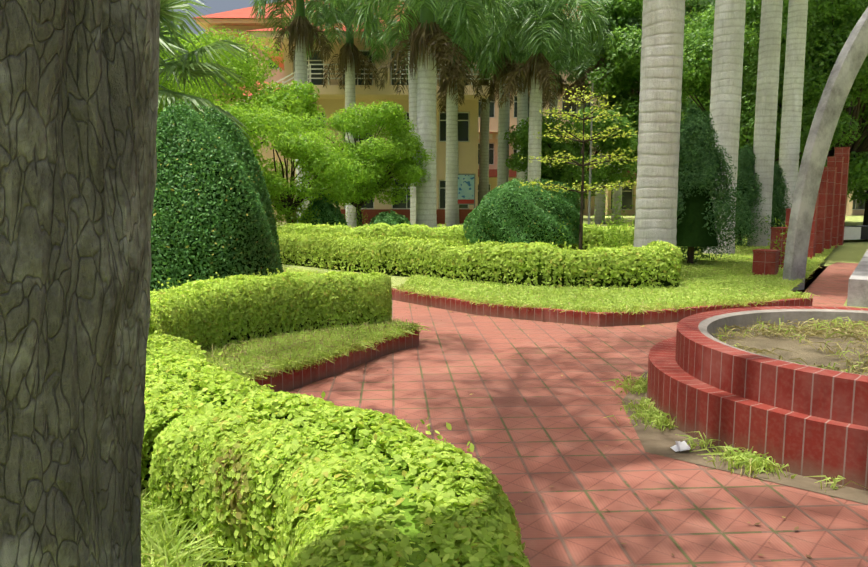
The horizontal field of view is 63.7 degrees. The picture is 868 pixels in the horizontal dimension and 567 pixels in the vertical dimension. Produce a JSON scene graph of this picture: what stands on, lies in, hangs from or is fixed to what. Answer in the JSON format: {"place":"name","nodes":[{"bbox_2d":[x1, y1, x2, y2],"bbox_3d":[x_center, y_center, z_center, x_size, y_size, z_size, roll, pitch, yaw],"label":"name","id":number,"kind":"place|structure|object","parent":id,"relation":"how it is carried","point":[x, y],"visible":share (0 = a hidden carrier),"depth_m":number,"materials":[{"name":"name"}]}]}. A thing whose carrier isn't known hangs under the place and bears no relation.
{"place":"outdoors","nodes":[
{"label":"outdoors","id":0,"kind":"place"},
{"bbox_2d":[0,0,159,566],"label":"tree trunk","id":1,"kind":"object","parent":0,"point":[79,84],"visible":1,"depth_m":0.98,"materials":[{"name":"grey plant"}]},
{"bbox_2d":[161,0,750,37],"label":"sky","id":2,"kind":"structure","parent":0,"point":[217,6],"materials":[{"name":"white"}]},
{"bbox_2d":[182,239,867,566],"bbox_3d":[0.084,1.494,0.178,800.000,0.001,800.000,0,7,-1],"label":"ground","id":3,"kind":"structure","parent":0,"point":[850,251],"depth_m":18.66,"materials":[{"name":"green plant"}]},
{"bbox_2d":[141,475,250,566],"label":"grass","id":4,"kind":"structure","parent":3,"relation":"on","point":[158,549],"depth_m":2.65,"materials":[{"name":"green plant"}]},
{"bbox_2d":[150,99,283,290],"bbox_3d":[-3.093,-0.981,9.165,2.342,2.758,2.310,0,7,-1],"label":"trimmed bush","id":5,"kind":"object","parent":3,"relation":"on","point":[243,163],"depth_m":8.43,"materials":[{"name":"green plant"}]},
{"bbox_2d":[157,25,291,169],"bbox_3d":[-6.013,-3.450,16.966,5.140,5.742,4.675,0,7,-1],"label":"tree","id":6,"kind":"object","parent":3,"relation":"on","point":[248,119],"depth_m":16.93,"materials":[{"name":"green plant"}]},
{"bbox_2d":[159,26,326,155],"bbox_3d":[-7.487,-4.983,23.508,7.526,7.178,6.067,0,7,-1],"label":"tree","id":7,"kind":"object","parent":3,"relation":"on","point":[281,98],"depth_m":22.81,"materials":[{"name":"green plant"}]},
{"bbox_2d":[147,264,391,350],"bbox_3d":[-1.759,0.304,6.142,1.334,0.736,3.778,4,8,27],"label":"hedge","id":8,"kind":"object","parent":3,"relation":"on","point":[191,311],"depth_m":6.51,"materials":[{"name":"green plant"}]},
{"bbox_2d":[246,103,356,225],"bbox_3d":[-3.799,-2.758,18.514,3.444,3.996,2.843,0,7,-1],"label":"tree","id":9,"kind":"object","parent":3,"relation":"on","point":[315,156],"depth_m":18.19,"materials":[{"name":"green plant"}]},
{"bbox_2d":[249,0,357,220],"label":"palm","id":10,"kind":"object","parent":3,"relation":"on","point":[286,17],"depth_m":28.99,"materials":[{"name":"green plant"}]},
{"bbox_2d":[261,0,331,28],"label":"palm rachis","id":11,"kind":"object","parent":10,"relation":"attached to","point":[283,7],"visible":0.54,"depth_m":29.59,"materials":[{"name":"green plant"}]},
{"bbox_2d":[295,0,305,19],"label":"palm crownshaft","id":12,"kind":"object","parent":10,"relation":"attached to","point":[300,8],"visible":0.48,"depth_m":28.53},
{"bbox_2d":[273,16,332,62],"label":"dry palm","id":13,"kind":"object","parent":10,"relation":"attached to","point":[306,30],"visible":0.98,"depth_m":28.53,"materials":[{"name":"plant"}]},
{"bbox_2d":[301,193,346,225],"bbox_3d":[-2.996,-1.636,18.896,1.496,1.693,1.463,0,7,-1],"label":"small shrub","id":14,"kind":"object","parent":3,"relation":"on","point":[319,203],"depth_m":18.51,"materials":[{"name":"green plant"}]},
{"bbox_2d":[274,0,378,31],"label":"palm","id":15,"kind":"object","parent":3,"relation":"on","point":[308,13],"depth_m":38.82,"materials":[{"name":"green plant"}]},
{"bbox_2d":[141,328,530,566],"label":"hedge","id":16,"kind":"object","parent":3,"relation":"on","point":[294,495],"depth_m":2.55,"materials":[{"name":"green plant"}]},
{"bbox_2d":[286,0,405,226],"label":"palm","id":17,"kind":"object","parent":3,"relation":"on","point":[380,51],"depth_m":32.74,"materials":[{"name":"plant"}]},
{"bbox_2d":[306,0,384,54],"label":"palm rachis","id":18,"kind":"object","parent":17,"relation":"attached to","point":[351,20],"visible":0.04,"depth_m":32.19,"materials":[{"name":"green plant"}]},
{"bbox_2d":[345,12,353,47],"bbox_3d":[-3.954,-11.811,32.717,0.415,1.920,0.415,0,7,-1],"label":"palm crownshaft","id":19,"kind":"object","parent":17,"relation":"attached to","point":[349,38],"visible":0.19,"depth_m":32.60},
{"bbox_2d":[320,42,380,89],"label":"dry palm","id":20,"kind":"object","parent":17,"relation":"attached to","point":[345,53],"visible":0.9,"depth_m":32.79,"materials":[{"name":"brown plant"}]},
{"bbox_2d":[192,20,500,223],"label":"building wing","id":21,"kind":"structure","parent":3,"relation":"on","point":[331,100],"depth_m":36.16,"materials":[{"name":"yellow paint"}]},
{"bbox_2d":[290,99,435,226],"bbox_3d":[-1.995,-3.189,20.824,3.856,4.285,3.840,-5,9,-37],"label":"feather tree","id":22,"kind":"object","parent":3,"relation":"on","point":[377,163],"depth_m":19.96,"materials":[{"name":"green plant"}]},
{"bbox_2d":[369,210,410,225],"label":"small shrub","id":23,"kind":"object","parent":3,"relation":"on","point":[381,217],"depth_m":19.17,"materials":[{"name":"green plant"}]},
{"bbox_2d":[354,0,472,224],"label":"palm","id":24,"kind":"object","parent":3,"relation":"on","point":[412,81],"depth_m":26.21,"materials":[{"name":"plant"}]},
{"bbox_2d":[392,10,450,67],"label":"dry palm","id":25,"kind":"object","parent":24,"relation":"attached to","point":[410,31],"visible":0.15,"depth_m":25.74,"materials":[{"name":"green plant"}]},
{"bbox_2d":[323,0,511,227],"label":"palm","id":26,"kind":"object","parent":3,"relation":"on","point":[477,14],"depth_m":20.90,"materials":[{"name":"plant"}]},
{"bbox_2d":[332,0,493,43],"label":"palm rachis","id":27,"kind":"object","parent":26,"relation":"attached to","point":[452,8],"visible":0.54,"depth_m":21.96,"materials":[{"name":"green plant"}]},
{"bbox_2d":[374,20,473,94],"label":"dry palm","id":28,"kind":"object","parent":26,"relation":"attached to","point":[436,40],"visible":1,"depth_m":20.50,"materials":[{"name":"plant"}]},
{"bbox_2d":[420,0,434,30],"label":"palm crownshaft","id":29,"kind":"object","parent":26,"relation":"attached to","point":[427,14],"visible":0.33,"depth_m":20.59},
{"bbox_2d":[400,1,480,223],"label":"palm","id":30,"kind":"object","parent":3,"relation":"on","point":[458,205],"depth_m":36.60,"materials":[{"name":"plant"}]},
{"bbox_2d":[377,0,523,225],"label":"palm","id":31,"kind":"object","parent":3,"relation":"on","point":[451,206],"depth_m":29.24,"materials":[{"name":"green plant"}]},
{"bbox_2d":[436,62,487,113],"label":"dry palm","id":32,"kind":"object","parent":31,"relation":"attached to","point":[442,85],"visible":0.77,"depth_m":28.81,"materials":[{"name":"brown plant"}]},
{"bbox_2d":[458,174,474,207],"bbox_3d":[1.321,-3.561,30.839,1.000,2.560,0.090,0,7,-1],"label":"banner sign","id":33,"kind":"object","parent":3,"relation":"on","point":[466,189],"visible":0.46,"depth_m":30.74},
{"bbox_2d":[479,54,518,203],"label":"palm","id":34,"kind":"object","parent":3,"relation":"on","point":[484,159],"depth_m":39.32,"materials":[{"name":"grey plant"}]},
{"bbox_2d":[479,79,511,108],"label":"dry palm","id":35,"kind":"object","parent":34,"relation":"attached to","point":[485,82],"visible":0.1,"depth_m":38.90,"materials":[{"name":"plant"}]},
{"bbox_2d":[454,0,565,186],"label":"palm","id":36,"kind":"object","parent":3,"relation":"on","point":[503,147],"depth_m":30.37,"materials":[{"name":"green plant"}]},
{"bbox_2d":[472,53,522,102],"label":"dry palm","id":37,"kind":"object","parent":36,"relation":"attached to","point":[503,73],"visible":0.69,"depth_m":29.85,"materials":[{"name":"plant"}]},
{"bbox_2d":[463,178,582,246],"bbox_3d":[2.034,-1.417,15.957,2.744,1.951,2.644,0,7,-1],"label":"round topiary","id":38,"kind":"object","parent":3,"relation":"on","point":[525,193],"depth_m":15.11,"materials":[{"name":"green plant"}]},
{"bbox_2d":[452,0,614,183],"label":"palm","id":39,"kind":"object","parent":3,"relation":"on","point":[554,27],"depth_m":25.96,"materials":[{"name":"green plant"}]},
{"bbox_2d":[497,52,559,108],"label":"dry palm","id":40,"kind":"object","parent":39,"relation":"attached to","point":[544,79],"visible":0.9,"depth_m":25.97,"materials":[{"name":"brown plant"}]},
{"bbox_2d":[461,0,602,67],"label":"palm rachis","id":41,"kind":"object","parent":39,"relation":"attached to","point":[540,22],"visible":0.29,"depth_m":25.76,"materials":[{"name":"green plant"}]},
{"bbox_2d":[531,11,541,60],"bbox_3d":[3.857,-9.192,26.160,0.405,1.920,0.405,0,7,-1],"label":"palm shaft","id":42,"kind":"object","parent":39,"relation":"attached to","point":[538,42],"visible":0.23,"depth_m":26.04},
{"bbox_2d":[474,0,594,182],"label":"palm","id":43,"kind":"object","parent":3,"relation":"on","point":[522,107],"depth_m":34.09,"materials":[{"name":"green plant"}]},
{"bbox_2d":[495,61,552,104],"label":"dry palm","id":44,"kind":"object","parent":43,"relation":"attached to","point":[496,98],"visible":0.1,"depth_m":33.91,"materials":[{"name":"plant"}]},
{"bbox_2d":[527,10,585,166],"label":"palm","id":45,"kind":"object","parent":3,"relation":"on","point":[569,78],"depth_m":43.21,"materials":[{"name":"green plant"}]},
{"bbox_2d":[542,74,570,107],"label":"dry palm","id":46,"kind":"object","parent":45,"relation":"attached to","point":[560,84],"visible":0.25,"depth_m":43.94,"materials":[{"name":"plant"}]},
{"bbox_2d":[527,29,609,219],"bbox_3d":[8.585,-9.845,41.471,6.340,12.646,6.201,0,7,-1],"label":"palm","id":47,"kind":"object","parent":3,"relation":"on","point":[589,55],"depth_m":39.76,"materials":[{"name":"green plant"}]},
{"bbox_2d":[562,78,597,109],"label":"tree","id":48,"kind":"object","parent":47,"relation":"attached to","point":[572,93],"visible":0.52,"depth_m":40.27,"materials":[{"name":"plant"}]},
{"bbox_2d":[578,59,584,81],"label":"palm shaft","id":49,"kind":"object","parent":47,"relation":"attached to","point":[582,75],"visible":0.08,"depth_m":40.66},
{"bbox_2d":[276,215,863,306],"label":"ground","id":50,"kind":"structure","parent":3,"relation":"on","point":[854,220],"depth_m":36.19,"materials":[{"name":"green plant"}]},
{"bbox_2d":[277,222,634,249],"bbox_3d":[0.022,-1.075,17.017,10.687,0.863,0.902,0,7,1],"label":"hedge","id":51,"kind":"object","parent":50,"relation":"on","point":[415,231],"depth_m":16.69,"materials":[{"name":"green plant"}]},
{"bbox_2d":[277,230,682,289],"bbox_3d":[-1.842,-0.660,13.869,13.035,0.791,1.735,5,9,35],"label":"hedge","id":52,"kind":"object","parent":50,"relation":"on","point":[595,257],"depth_m":10.96,"materials":[{"name":"green plant"}]},
{"bbox_2d":[282,237,838,314],"bbox_3d":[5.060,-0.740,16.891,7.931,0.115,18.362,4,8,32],"label":"grass","id":53,"kind":"structure","parent":50,"relation":"on","point":[699,280],"depth_m":10.25,"materials":[{"name":"green plant"}]},
{"bbox_2d":[344,185,787,266],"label":"wispy plants","id":54,"kind":"object","parent":50,"relation":"on","point":[619,234],"visible":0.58,"depth_m":14.42,"materials":[{"name":"green plant"}]},
{"bbox_2d":[752,147,850,274],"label":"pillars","id":55,"kind":"structure","parent":50,"relation":"on","point":[828,226],"depth_m":17.13,"materials":[{"name":"red tile"}]},
{"bbox_2d":[844,226,867,239],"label":"striped kerb","id":56,"kind":"structure","parent":50,"relation":"on","point":[855,232],"depth_m":23.64,"materials":[{"name":"black paint"}]},
{"bbox_2d":[503,106,637,199],"bbox_3d":[5.914,-4.843,29.515,5.878,5.448,5.210,0,7,-1],"label":"tree","id":57,"kind":"object","parent":3,"relation":"on","point":[573,148],"depth_m":28.69,"materials":[{"name":"green plant"}]},
{"bbox_2d":[518,86,637,249],"bbox_3d":[3.300,-2.318,15.095,3.023,3.732,3.374,0,7,-1],"label":"tiered tree","id":58,"kind":"object","parent":3,"relation":"on","point":[587,185],"depth_m":14.95,"materials":[{"name":"green plant"}]},
{"bbox_2d":[588,83,593,224],"bbox_3d":[5.779,-4.494,25.764,0.171,5.650,0.180,0,7,-1],"label":"flag pole","id":59,"kind":"object","parent":3,"relation":"on","point":[589,199],"visible":0.6,"depth_m":25.77,"materials":[{"name":"grey metal"}]},
{"bbox_2d":[578,17,621,219],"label":"palm","id":60,"kind":"object","parent":3,"relation":"on","point":[616,194],"depth_m":43.74,"materials":[{"name":"grey plant"}]},
{"bbox_2d":[565,0,641,223],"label":"palm","id":61,"kind":"object","parent":3,"relation":"on","point":[609,29],"depth_m":36.05,"materials":[{"name":"green plant"}]},
{"bbox_2d":[634,0,684,246],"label":"palm","id":62,"kind":"object","parent":3,"relation":"on","point":[661,70],"visible":0.81,"depth_m":11.11,"materials":[{"name":"grey plant"}]},
{"bbox_2d":[577,0,783,170],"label":"tree","id":63,"kind":"object","parent":3,"relation":"on","point":[623,54],"depth_m":33.39,"materials":[{"name":"green plant"}]},
{"bbox_2d":[573,57,633,96],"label":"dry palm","id":64,"kind":"object","parent":63,"relation":"attached to","point":[582,88],"visible":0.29,"depth_m":36.03,"materials":[{"name":"green plant"}]},
{"bbox_2d":[676,103,747,264],"bbox_3d":[5.216,-1.901,14.164,2.221,3.407,2.287,0,7,-1],"label":"shrub","id":65,"kind":"object","parent":3,"relation":"on","point":[700,154],"depth_m":13.74,"materials":[{"name":"green plant"}]},
{"bbox_2d":[684,0,747,108],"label":"tree","id":66,"kind":"object","parent":3,"relation":"on","point":[699,3],"depth_m":33.97,"materials":[{"name":"green plant"}]},
{"bbox_2d":[703,0,745,255],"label":"palm","id":67,"kind":"object","parent":3,"relation":"on","point":[727,63],"visible":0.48,"depth_m":16.24,"materials":[{"name":"grey plant"}]},
{"bbox_2d":[735,144,775,247],"bbox_3d":[8.665,-2.317,19.655,1.791,3.127,1.695,0,7,-1],"label":"shrub","id":68,"kind":"object","parent":3,"relation":"on","point":[746,160],"depth_m":19.23,"materials":[{"name":"green plant"}]},
{"bbox_2d":[747,0,782,246],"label":"palm","id":69,"kind":"object","parent":3,"relation":"on","point":[767,86],"visible":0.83,"depth_m":18.96,"materials":[{"name":"grey plant"}]},
{"bbox_2d":[681,11,861,234],"bbox_3d":[11.319,-5.791,25.405,6.853,8.343,6.307,0,7,-1],"label":"tree","id":70,"kind":"object","parent":3,"relation":"on","point":[697,52],"depth_m":23.72,"materials":[{"name":"green plant"}]},
{"bbox_2d":[687,0,867,193],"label":"tree","id":71,"kind":"object","parent":3,"relation":"on","point":[845,14],"depth_m":23.99,"materials":[{"name":"green plant"}]},
{"bbox_2d":[771,161,792,226],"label":"shrub","id":72,"kind":"object","parent":3,"relation":"on","point":[782,188],"depth_m":21.28,"materials":[{"name":"green plant"}]},
{"bbox_2d":[778,0,807,223],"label":"palm","id":73,"kind":"object","parent":3,"relation":"on","point":[791,117],"visible":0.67,"depth_m":21.98,"materials":[{"name":"grey plant"}]},
{"bbox_2d":[745,0,867,225],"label":"tree","id":74,"kind":"object","parent":3,"relation":"on","point":[856,194],"depth_m":34.07,"materials":[{"name":"plant"}]},
{"bbox_2d":[783,7,867,290],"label":"trunk","id":75,"kind":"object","parent":3,"relation":"on","point":[846,69],"depth_m":11.33,"materials":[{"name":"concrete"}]},
{"bbox_2d":[847,249,867,307],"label":"bench","id":76,"kind":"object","parent":3,"relation":"on","point":[858,289],"depth_m":9.72,"materials":[{"name":"concrete"}]},
{"bbox_2d":[193,0,866,215],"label":"building","id":77,"kind":"structure","parent":0,"point":[237,20],"depth_m":53.95,"materials":[{"name":"yellow paint"}]},
{"bbox_2d":[284,262,867,566],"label":"path","id":78,"kind":"structure","parent":0,"point":[586,459],"depth_m":4.19,"materials":[{"name":"red tile"}]},
{"bbox_2d":[250,330,418,391],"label":"kerb","id":79,"kind":"structure","parent":78,"relation":"on","point":[283,381],"depth_m":5.96,"materials":[{"name":"red tile"}]},
{"bbox_2d":[284,271,812,326],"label":"kerb","id":80,"kind":"structure","parent":78,"relation":"on","point":[595,319],"depth_m":8.62,"materials":[{"name":"red tile"}]},
{"bbox_2d":[332,300,812,558],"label":"leaf litter","id":81,"kind":"object","parent":78,"relation":"on","point":[796,528],"visible":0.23,"depth_m":3.62,"materials":[{"name":"brown plant"}]},
{"bbox_2d":[622,371,867,503],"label":"dirt strip","id":82,"kind":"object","parent":78,"relation":"on","point":[656,440],"depth_m":4.07,"materials":[{"name":"soil"}]},
{"bbox_2d":[670,441,690,451],"bbox_3d":[1.471,0.963,4.156,0.110,0.055,0.090,0,7,-1],"label":"crumpled paper","id":83,"kind":"object","parent":82,"relation":"on","point":[681,446],"visible":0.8,"depth_m":4.15,"materials":[{"name":"white paper"}]},
{"bbox_2d":[596,373,867,489],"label":"planter weeds","id":84,"kind":"object","parent":82,"relation":"on","point":[751,461],"visible":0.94,"depth_m":4.15,"materials":[{"name":"green plant"}]},
{"bbox_2d":[647,336,867,490],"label":"planter","id":85,"kind":"object","parent":82,"relation":"on","point":[801,444],"visible":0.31,"depth_m":3.96,"materials":[{"name":"red tile"}]},
{"bbox_2d":[675,306,867,426],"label":"planter","id":86,"kind":"object","parent":85,"relation":"on","point":[704,354],"visible":0.88,"depth_m":4.41,"materials":[{"name":"red tile"}]},
{"bbox_2d":[712,319,867,374],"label":"planter dry grass","id":87,"kind":"structure","parent":86,"relation":"in","point":[855,330],"depth_m":5.34,"materials":[{"name":"plant"}]},
{"bbox_2d":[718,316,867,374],"bbox_3d":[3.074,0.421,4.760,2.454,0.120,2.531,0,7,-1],"label":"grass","id":88,"kind":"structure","parent":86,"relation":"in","point":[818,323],"depth_m":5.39,"materials":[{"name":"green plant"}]},
{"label":"fan palm trunk","id":89,"kind":"object","parent":78,"relation":"on","visible":0},
{"bbox_2d":[159,56,193,103],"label":"fan palm petioles","id":90,"kind":"object","parent":89,"relation":"attached to","point":[163,87],"visible":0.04,"depth_m":12.83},
{"bbox_2d":[157,0,250,141],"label":"fan palm","id":91,"kind":"object","parent":90,"relation":"attached to","point":[191,67],"visible":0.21,"depth_m":12.38,"materials":[{"name":"green plant"}]},
{"label":"bed","id":92,"kind":"object","parent":78,"relation":"on","visible":0},
{"bbox_2d":[202,318,429,380],"bbox_3d":[-1.298,0.567,6.045,1.406,0.159,3.454,4,8,28],"label":"grass bed","id":93,"kind":"object","parent":92,"relation":"on","point":[283,363],"visible":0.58,"depth_m":6.02,"materials":[{"name":"green plant"}]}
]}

